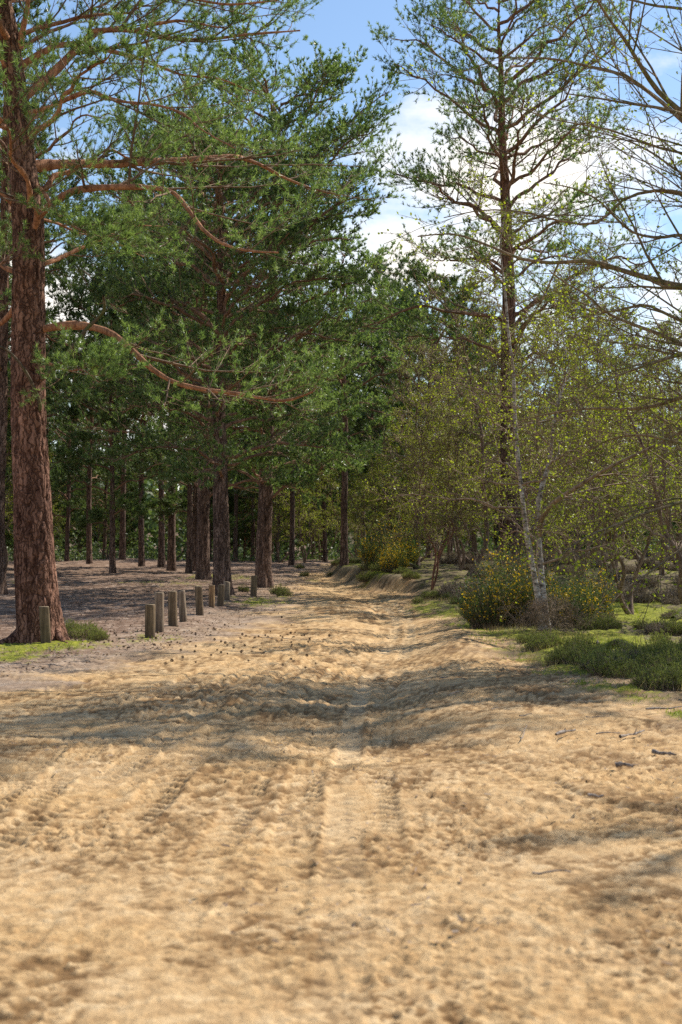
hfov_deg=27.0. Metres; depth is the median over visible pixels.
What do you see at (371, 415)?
pine tree
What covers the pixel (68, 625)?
heather bush
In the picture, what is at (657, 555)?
heather bush
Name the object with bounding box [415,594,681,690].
grass
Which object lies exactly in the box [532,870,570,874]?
stick
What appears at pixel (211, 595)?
wooden post
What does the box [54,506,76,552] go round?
pine tree
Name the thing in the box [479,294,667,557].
birch tree
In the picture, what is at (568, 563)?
heather bush
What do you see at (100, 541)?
pine tree
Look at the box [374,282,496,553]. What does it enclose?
pine tree
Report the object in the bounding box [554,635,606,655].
heather bush
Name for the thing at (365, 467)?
pine tree
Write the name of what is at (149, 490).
pine tree
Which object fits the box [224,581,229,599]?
wooden post
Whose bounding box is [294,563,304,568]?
heather bush
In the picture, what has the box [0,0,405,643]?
pine tree
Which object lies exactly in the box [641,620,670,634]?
heather bush
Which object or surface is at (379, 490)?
birch tree
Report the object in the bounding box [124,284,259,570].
pine tree
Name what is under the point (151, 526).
distant wood
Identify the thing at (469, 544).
pine tree
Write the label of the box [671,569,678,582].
heather bush
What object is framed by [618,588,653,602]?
heather bush
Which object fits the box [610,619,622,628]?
heather bush
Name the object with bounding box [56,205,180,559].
pine tree
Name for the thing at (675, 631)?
heather bush
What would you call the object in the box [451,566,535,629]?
gorse bush
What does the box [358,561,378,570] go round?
heather bush
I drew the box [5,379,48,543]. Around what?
pine tree
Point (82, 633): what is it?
heather bush
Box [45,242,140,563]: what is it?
pine tree
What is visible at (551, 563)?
heather bush
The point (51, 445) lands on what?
pine tree
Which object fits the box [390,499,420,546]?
pine tree
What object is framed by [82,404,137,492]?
pine tree
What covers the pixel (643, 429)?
birch tree
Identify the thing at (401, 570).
heather bush
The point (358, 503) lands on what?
birch tree
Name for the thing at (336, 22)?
sky
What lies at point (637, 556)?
birch tree
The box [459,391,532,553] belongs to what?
birch tree
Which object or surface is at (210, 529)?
pine tree
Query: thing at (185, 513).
pine tree
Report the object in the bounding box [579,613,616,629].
heather bush
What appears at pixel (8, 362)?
pine tree
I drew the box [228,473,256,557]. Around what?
tree
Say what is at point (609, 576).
heather bush
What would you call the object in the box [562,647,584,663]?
heather bush
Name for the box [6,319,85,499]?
pine tree
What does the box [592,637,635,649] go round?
bush
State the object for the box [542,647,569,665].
heather bush
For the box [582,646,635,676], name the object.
heather bush
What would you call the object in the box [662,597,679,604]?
heather bush
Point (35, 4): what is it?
pine tree
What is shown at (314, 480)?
pine tree
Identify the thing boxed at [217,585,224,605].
wooden post
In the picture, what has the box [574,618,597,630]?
heather bush
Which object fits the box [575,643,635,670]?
heather bush
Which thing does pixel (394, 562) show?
gorse bush
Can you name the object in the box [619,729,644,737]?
stick
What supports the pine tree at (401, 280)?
on the ground at (110, 870)
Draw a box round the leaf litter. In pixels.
[0,566,331,676]
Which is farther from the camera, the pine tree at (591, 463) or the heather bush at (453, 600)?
the pine tree at (591, 463)
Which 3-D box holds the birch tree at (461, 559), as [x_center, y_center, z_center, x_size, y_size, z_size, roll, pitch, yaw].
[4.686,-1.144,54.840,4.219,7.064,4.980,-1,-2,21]
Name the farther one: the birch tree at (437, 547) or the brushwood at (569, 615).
the birch tree at (437, 547)
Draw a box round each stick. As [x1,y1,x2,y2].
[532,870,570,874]
[555,728,575,734]
[588,793,603,797]
[615,761,632,767]
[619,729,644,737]
[645,706,681,709]
[651,749,675,755]
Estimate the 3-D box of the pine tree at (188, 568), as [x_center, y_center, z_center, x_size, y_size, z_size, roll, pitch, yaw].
[-7.062,-5.079,65.142,7.188,16.153,6.714,2,-3,-44]
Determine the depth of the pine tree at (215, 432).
42.55 m
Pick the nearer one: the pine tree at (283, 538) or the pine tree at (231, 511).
the pine tree at (231, 511)
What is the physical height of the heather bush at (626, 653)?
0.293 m
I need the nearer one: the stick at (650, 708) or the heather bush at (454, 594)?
the stick at (650, 708)
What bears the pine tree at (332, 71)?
on the ground at (110, 870)
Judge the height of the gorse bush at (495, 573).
1.939 m
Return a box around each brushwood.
[491,591,544,632]
[521,588,573,634]
[540,591,614,633]
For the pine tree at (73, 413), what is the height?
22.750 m
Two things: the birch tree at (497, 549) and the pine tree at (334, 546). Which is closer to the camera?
the birch tree at (497, 549)
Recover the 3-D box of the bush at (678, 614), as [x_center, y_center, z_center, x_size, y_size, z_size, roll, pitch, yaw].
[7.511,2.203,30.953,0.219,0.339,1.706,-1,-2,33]
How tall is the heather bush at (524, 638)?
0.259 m
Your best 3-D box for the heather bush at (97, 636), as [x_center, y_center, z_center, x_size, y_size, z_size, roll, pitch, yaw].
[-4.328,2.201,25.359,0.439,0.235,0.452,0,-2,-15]
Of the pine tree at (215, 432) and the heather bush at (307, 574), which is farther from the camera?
the heather bush at (307, 574)
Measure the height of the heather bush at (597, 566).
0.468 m
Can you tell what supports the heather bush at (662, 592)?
on the ground at (110, 870)
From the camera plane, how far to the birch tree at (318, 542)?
108.14 m
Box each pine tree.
[0,0,85,341]
[0,0,137,593]
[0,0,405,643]
[0,116,121,425]
[0,175,92,449]
[5,310,12,492]
[5,347,12,516]
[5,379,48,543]
[5,482,13,547]
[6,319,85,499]
[6,331,118,560]
[8,330,64,556]
[36,71,356,579]
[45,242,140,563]
[45,262,180,572]
[46,58,391,594]
[48,389,65,474]
[49,391,73,508]
[51,368,115,507]
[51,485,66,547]
[52,402,131,556]
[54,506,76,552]
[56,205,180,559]
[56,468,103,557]
[62,376,139,558]
[69,240,231,566]
[80,105,274,570]
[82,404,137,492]
[88,231,258,572]
[90,180,210,567]
[92,498,118,554]
[96,7,407,587]
[99,365,158,555]
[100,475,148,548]
[117,500,145,555]
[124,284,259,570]
[163,353,253,560]
[175,462,192,536]
[180,482,212,537]
[181,331,280,561]
[211,476,238,546]
[228,301,317,517]
[228,321,273,560]
[228,384,332,560]
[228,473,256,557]
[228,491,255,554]
[229,253,357,564]
[255,490,286,546]
[255,509,276,550]
[264,227,429,566]
[272,499,289,548]
[274,337,378,561]
[282,375,368,558]
[284,457,299,555]
[287,326,368,557]
[288,438,340,538]
[289,483,329,554]
[310,497,340,549]
[311,0,681,577]
[315,417,377,555]
[324,250,421,540]
[326,280,429,538]
[327,295,465,549]
[328,309,413,545]
[336,323,394,550]
[338,393,377,555]
[349,297,424,532]
[352,399,408,536]
[363,256,496,558]
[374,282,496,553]
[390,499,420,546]
[399,309,524,542]
[413,513,447,550]
[445,511,482,549]
[456,311,560,549]
[467,369,497,550]
[481,458,535,542]
[560,396,636,551]
[579,498,608,551]
[617,422,662,550]
[623,389,681,542]
[635,431,676,548]
[658,375,680,494]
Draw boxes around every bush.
[63,617,99,636]
[69,623,107,638]
[86,629,109,640]
[236,583,249,591]
[269,584,286,594]
[275,586,292,595]
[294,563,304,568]
[299,570,309,576]
[330,559,339,565]
[348,509,413,564]
[350,555,361,562]
[356,571,373,581]
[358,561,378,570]
[368,562,381,571]
[374,535,412,572]
[383,524,423,562]
[392,566,410,573]
[401,570,420,578]
[408,562,420,568]
[412,596,423,603]
[420,589,440,598]
[436,581,468,596]
[439,553,457,564]
[442,592,453,599]
[445,579,472,588]
[448,595,462,603]
[450,586,479,598]
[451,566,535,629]
[464,564,471,569]
[465,536,547,593]
[471,566,493,577]
[486,540,572,625]
[515,631,540,643]
[525,636,554,651]
[526,628,566,647]
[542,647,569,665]
[543,556,563,566]
[548,574,604,627]
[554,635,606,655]
[555,564,574,575]
[559,555,578,564]
[559,644,601,663]
[560,555,621,613]
[562,629,599,649]
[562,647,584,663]
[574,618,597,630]
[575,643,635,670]
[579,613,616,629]
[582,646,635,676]
[583,657,617,670]
[588,561,606,567]
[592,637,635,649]
[597,569,621,579]
[599,648,639,660]
[603,585,639,602]
[603,659,645,678]
[609,640,655,653]
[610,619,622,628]
[617,564,636,573]
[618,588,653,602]
[623,581,647,592]
[624,643,658,660]
[625,573,653,587]
[625,661,681,690]
[629,548,652,556]
[631,575,659,587]
[631,616,651,628]
[631,640,677,656]
[632,646,681,672]
[635,556,658,568]
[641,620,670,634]
[645,638,681,649]
[645,659,681,685]
[648,560,673,569]
[648,628,671,640]
[648,637,670,645]
[649,584,674,601]
[650,552,674,560]
[651,659,679,676]
[653,616,678,626]
[659,644,681,660]
[660,585,680,603]
[660,617,681,635]
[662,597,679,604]
[663,612,676,618]
[663,654,681,671]
[668,673,681,689]
[669,564,678,570]
[670,608,681,620]
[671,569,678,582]
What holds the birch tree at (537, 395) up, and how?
on the ground at (110, 870)
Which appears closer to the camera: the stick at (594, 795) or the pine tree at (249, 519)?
the stick at (594, 795)
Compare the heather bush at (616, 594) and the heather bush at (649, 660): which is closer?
the heather bush at (649, 660)
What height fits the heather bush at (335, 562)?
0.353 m
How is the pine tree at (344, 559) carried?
on the ground at (110, 870)
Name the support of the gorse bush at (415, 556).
on the ground at (110, 870)
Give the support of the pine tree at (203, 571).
on the ground at (110, 870)
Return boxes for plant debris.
[0,636,681,971]
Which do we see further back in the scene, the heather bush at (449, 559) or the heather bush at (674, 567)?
the heather bush at (449, 559)
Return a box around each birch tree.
[5,399,59,571]
[5,452,52,526]
[50,485,74,544]
[79,472,144,558]
[150,468,212,559]
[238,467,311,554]
[251,464,332,562]
[273,466,335,562]
[296,463,365,559]
[317,458,386,555]
[326,474,377,556]
[330,448,404,544]
[349,452,419,543]
[360,326,487,565]
[363,151,681,629]
[374,337,522,556]
[381,419,488,561]
[382,401,497,589]
[386,381,500,564]
[391,389,499,569]
[391,396,495,558]
[400,267,570,576]
[404,370,492,552]
[443,283,603,570]
[445,293,589,560]
[456,354,673,588]
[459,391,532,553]
[468,359,558,559]
[473,335,589,571]
[478,308,681,584]
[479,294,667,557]
[491,415,580,549]
[500,366,603,556]
[508,237,681,588]
[541,364,681,614]
[555,331,678,572]
[562,296,681,603]
[565,317,680,561]
[575,290,681,531]
[585,381,671,557]
[591,318,681,574]
[592,374,681,549]
[600,357,681,565]
[637,404,681,520]
[662,384,681,469]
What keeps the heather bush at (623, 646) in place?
on the ground at (110, 870)
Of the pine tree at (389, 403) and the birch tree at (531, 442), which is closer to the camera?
the birch tree at (531, 442)
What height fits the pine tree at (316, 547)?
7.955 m
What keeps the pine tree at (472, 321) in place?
on the ground at (110, 870)
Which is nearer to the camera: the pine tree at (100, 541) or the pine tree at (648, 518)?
the pine tree at (100, 541)
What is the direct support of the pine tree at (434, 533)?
on the ground at (110, 870)
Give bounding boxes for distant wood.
[7,450,681,558]
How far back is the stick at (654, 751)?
10.92 m
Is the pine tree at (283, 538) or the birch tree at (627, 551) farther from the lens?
the pine tree at (283, 538)
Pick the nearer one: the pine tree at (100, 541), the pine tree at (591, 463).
the pine tree at (591, 463)
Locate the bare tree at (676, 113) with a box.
[365,0,681,643]
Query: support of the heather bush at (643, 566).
on the ground at (110, 870)
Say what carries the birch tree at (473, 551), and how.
on the ground at (110, 870)
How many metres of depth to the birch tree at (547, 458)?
65.84 m
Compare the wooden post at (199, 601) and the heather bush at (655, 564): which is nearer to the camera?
the wooden post at (199, 601)
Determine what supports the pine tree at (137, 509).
on the ground at (110, 870)
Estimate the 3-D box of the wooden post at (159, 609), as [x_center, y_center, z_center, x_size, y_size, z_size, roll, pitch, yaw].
[-3.596,2.102,28.123,0.193,1.023,0.190,0,-2,0]
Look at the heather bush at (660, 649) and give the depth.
19.40 m
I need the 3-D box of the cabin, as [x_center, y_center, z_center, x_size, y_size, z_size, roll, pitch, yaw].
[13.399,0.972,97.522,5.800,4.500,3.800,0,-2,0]
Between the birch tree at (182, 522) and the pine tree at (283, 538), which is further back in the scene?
the pine tree at (283, 538)
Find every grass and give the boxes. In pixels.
[0,564,681,718]
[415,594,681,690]
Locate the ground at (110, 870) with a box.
[0,500,681,1023]
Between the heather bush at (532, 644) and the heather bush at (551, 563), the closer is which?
the heather bush at (532, 644)
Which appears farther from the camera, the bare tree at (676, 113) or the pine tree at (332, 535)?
the pine tree at (332, 535)
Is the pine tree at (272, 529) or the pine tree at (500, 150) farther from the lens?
the pine tree at (272, 529)
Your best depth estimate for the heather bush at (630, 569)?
50.33 m
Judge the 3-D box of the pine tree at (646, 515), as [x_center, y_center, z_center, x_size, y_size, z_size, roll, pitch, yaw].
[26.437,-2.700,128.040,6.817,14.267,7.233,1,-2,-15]
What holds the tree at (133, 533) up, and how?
on the ground at (110, 870)
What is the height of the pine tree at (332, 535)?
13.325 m
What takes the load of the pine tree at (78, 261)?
on the ground at (110, 870)
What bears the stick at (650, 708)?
on the ground at (110, 870)
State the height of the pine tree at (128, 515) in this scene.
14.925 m
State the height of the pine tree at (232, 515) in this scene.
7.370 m
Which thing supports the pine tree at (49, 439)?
on the ground at (110, 870)
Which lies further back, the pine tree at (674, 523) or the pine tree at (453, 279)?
the pine tree at (674, 523)
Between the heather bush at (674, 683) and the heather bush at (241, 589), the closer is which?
the heather bush at (674, 683)
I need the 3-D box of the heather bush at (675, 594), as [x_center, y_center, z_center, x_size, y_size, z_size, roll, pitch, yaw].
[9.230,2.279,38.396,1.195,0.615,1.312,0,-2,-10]
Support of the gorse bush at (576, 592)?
on the ground at (110, 870)
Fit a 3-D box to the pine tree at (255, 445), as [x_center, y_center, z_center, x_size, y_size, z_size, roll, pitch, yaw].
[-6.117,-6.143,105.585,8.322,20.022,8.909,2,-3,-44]
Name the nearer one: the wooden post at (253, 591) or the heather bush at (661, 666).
the heather bush at (661, 666)
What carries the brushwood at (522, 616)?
on the ground at (110, 870)
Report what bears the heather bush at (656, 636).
on the ground at (110, 870)
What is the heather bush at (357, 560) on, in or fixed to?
on the ground at (110, 870)
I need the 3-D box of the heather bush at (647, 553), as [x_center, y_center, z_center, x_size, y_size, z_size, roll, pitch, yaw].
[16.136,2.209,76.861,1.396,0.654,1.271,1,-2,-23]
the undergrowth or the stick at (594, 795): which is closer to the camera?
the stick at (594, 795)
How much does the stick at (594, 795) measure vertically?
0.029 m
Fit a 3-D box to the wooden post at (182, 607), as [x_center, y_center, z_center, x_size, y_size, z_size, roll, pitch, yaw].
[-3.517,2.213,31.599,0.244,0.959,0.180,0,-2,0]
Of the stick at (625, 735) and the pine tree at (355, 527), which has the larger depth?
the pine tree at (355, 527)
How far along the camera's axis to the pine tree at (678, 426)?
100.27 m
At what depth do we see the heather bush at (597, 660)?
18.31 m
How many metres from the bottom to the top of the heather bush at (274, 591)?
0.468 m
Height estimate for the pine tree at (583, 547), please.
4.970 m
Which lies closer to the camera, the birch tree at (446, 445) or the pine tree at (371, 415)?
the birch tree at (446, 445)
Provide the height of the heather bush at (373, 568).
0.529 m
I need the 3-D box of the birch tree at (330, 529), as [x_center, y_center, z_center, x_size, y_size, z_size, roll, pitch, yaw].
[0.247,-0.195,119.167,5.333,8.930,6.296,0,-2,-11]
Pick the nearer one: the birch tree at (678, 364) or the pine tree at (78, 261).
the birch tree at (678, 364)
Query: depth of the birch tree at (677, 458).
79.39 m
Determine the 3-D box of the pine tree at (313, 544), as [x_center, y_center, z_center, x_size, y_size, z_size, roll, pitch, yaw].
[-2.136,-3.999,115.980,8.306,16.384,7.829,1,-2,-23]
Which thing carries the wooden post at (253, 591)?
on the ground at (110, 870)
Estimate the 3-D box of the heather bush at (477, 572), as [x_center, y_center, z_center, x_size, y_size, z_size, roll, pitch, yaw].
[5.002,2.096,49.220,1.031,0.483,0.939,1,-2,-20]
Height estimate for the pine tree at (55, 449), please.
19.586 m
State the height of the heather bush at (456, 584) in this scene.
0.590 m
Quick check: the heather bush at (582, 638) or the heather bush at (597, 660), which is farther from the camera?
the heather bush at (582, 638)
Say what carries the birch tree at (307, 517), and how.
on the ground at (110, 870)
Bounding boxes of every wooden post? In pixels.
[39,606,50,642]
[145,604,154,638]
[154,592,163,631]
[168,591,177,626]
[177,590,186,621]
[195,586,203,615]
[209,585,214,607]
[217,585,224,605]
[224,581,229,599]
[250,575,256,596]
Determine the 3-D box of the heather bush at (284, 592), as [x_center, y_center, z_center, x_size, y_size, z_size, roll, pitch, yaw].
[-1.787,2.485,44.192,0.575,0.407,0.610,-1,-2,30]
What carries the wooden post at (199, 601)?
on the ground at (110, 870)
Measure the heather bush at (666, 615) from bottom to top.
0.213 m
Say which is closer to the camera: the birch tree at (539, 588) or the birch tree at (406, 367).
the birch tree at (539, 588)
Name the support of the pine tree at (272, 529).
on the ground at (110, 870)
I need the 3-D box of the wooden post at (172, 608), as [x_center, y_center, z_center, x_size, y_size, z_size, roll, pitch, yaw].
[-3.531,2.158,29.836,0.216,0.996,0.199,0,-2,0]
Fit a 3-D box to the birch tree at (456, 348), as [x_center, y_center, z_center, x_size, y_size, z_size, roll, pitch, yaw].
[5.159,-3.105,50.716,6.158,11.086,6.354,0,-2,0]
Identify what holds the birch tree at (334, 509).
on the ground at (110, 870)
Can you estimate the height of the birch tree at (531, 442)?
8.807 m
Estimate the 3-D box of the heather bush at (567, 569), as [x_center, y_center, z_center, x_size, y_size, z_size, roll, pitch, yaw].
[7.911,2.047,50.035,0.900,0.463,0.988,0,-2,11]
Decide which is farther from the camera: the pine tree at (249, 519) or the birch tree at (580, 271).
the pine tree at (249, 519)
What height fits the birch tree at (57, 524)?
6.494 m
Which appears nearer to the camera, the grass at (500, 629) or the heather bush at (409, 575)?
the grass at (500, 629)
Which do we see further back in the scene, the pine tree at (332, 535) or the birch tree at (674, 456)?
the pine tree at (332, 535)
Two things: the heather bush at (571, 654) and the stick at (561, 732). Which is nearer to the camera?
the stick at (561, 732)
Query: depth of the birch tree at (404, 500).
66.20 m
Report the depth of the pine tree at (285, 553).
142.59 m
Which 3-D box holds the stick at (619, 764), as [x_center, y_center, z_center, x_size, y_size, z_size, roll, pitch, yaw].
[2.008,1.796,10.088,0.132,0.048,0.042,-1,-2,25]
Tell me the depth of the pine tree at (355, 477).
117.89 m
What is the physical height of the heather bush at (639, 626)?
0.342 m
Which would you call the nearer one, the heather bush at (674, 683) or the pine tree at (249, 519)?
the heather bush at (674, 683)
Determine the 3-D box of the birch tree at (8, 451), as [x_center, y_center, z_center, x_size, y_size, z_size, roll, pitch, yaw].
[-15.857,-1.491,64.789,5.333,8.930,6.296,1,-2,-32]
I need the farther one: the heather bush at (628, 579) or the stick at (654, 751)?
the heather bush at (628, 579)
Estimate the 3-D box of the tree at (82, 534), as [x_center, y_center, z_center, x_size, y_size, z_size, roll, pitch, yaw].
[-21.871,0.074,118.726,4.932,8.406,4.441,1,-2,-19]
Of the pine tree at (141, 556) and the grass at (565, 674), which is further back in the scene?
the pine tree at (141, 556)
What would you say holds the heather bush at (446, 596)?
on the ground at (110, 870)
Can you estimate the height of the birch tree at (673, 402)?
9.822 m
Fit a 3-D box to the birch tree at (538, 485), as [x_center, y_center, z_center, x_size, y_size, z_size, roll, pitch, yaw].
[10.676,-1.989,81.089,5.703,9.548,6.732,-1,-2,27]
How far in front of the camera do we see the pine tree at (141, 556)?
75.88 m
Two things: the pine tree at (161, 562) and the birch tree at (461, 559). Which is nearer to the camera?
the birch tree at (461, 559)
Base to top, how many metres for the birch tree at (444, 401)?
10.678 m
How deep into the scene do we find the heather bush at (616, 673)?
17.30 m
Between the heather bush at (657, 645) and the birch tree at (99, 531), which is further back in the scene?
the birch tree at (99, 531)
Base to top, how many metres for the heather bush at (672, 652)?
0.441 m
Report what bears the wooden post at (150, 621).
on the ground at (110, 870)
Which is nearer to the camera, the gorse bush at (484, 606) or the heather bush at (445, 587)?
the gorse bush at (484, 606)
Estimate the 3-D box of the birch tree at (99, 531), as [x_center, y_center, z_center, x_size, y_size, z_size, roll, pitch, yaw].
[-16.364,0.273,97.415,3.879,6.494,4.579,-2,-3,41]
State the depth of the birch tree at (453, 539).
84.20 m
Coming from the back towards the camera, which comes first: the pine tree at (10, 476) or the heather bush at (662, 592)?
the pine tree at (10, 476)
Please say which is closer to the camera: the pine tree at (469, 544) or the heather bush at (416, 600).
the heather bush at (416, 600)
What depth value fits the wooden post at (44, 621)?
23.86 m
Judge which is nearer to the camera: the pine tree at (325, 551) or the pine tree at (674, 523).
the pine tree at (325, 551)
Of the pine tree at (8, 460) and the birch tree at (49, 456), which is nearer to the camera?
the birch tree at (49, 456)
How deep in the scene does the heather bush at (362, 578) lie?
52.64 m
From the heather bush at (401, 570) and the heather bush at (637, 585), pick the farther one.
the heather bush at (401, 570)
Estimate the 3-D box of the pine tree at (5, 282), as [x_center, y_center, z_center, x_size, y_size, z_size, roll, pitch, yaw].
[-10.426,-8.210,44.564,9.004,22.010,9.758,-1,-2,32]
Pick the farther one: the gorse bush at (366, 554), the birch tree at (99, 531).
the birch tree at (99, 531)
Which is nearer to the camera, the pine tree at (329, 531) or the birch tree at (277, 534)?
the birch tree at (277, 534)
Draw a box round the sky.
[0,0,681,492]
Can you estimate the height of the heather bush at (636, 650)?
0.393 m
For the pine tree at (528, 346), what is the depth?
109.94 m
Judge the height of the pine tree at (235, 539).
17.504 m
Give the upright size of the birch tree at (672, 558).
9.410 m
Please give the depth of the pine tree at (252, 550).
102.97 m
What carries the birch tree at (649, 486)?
on the ground at (110, 870)
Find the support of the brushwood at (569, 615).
on the ground at (110, 870)
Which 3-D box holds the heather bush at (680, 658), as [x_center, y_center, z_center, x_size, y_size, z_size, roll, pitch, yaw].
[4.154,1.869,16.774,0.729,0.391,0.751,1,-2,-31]
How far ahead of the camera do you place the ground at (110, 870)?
8.23 m
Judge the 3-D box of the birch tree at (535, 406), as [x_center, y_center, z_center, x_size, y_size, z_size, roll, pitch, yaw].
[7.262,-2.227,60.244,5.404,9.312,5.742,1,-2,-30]
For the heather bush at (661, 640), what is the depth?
22.40 m
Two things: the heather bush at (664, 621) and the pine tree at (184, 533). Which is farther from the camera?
the pine tree at (184, 533)
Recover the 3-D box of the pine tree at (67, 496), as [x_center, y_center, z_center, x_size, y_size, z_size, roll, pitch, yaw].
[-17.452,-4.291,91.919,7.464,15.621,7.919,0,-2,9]
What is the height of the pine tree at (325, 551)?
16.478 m
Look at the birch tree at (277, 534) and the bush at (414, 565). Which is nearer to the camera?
the bush at (414, 565)
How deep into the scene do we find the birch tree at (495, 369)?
63.61 m
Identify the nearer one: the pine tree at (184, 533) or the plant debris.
the plant debris
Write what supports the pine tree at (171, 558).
on the ground at (110, 870)
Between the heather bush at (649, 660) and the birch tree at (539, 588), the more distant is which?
the birch tree at (539, 588)
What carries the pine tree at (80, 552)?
on the ground at (110, 870)
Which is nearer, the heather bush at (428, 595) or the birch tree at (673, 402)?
the heather bush at (428, 595)
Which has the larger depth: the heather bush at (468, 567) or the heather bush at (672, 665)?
the heather bush at (468, 567)
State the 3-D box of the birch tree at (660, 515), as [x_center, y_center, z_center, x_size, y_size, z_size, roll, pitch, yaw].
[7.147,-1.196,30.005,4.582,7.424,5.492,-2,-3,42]
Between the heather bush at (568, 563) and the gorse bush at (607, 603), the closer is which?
the gorse bush at (607, 603)
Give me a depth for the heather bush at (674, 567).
52.88 m
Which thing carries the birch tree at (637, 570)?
on the ground at (110, 870)
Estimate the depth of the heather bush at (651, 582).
46.08 m
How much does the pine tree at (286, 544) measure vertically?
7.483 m
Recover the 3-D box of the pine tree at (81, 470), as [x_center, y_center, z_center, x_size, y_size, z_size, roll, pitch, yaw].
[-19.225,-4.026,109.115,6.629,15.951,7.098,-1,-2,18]
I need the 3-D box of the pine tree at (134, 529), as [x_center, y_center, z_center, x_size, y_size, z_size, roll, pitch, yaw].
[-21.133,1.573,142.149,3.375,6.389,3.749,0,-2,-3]
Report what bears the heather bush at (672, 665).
on the ground at (110, 870)
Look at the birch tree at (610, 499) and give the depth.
33.04 m
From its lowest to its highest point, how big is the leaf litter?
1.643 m
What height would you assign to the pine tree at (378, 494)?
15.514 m
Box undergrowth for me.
[7,528,673,562]
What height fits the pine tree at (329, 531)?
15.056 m
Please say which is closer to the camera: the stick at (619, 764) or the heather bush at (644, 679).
the stick at (619, 764)
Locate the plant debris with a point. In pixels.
(428, 897)
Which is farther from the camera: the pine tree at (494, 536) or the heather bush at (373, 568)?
the pine tree at (494, 536)
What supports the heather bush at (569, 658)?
on the ground at (110, 870)
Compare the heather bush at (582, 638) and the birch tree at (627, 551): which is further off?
the birch tree at (627, 551)
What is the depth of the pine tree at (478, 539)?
148.91 m
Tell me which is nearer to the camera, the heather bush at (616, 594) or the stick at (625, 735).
the stick at (625, 735)
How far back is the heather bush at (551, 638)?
22.76 m
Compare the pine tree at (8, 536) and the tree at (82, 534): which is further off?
the tree at (82, 534)
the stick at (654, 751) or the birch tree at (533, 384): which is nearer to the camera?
the stick at (654, 751)
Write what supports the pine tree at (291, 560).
on the ground at (110, 870)

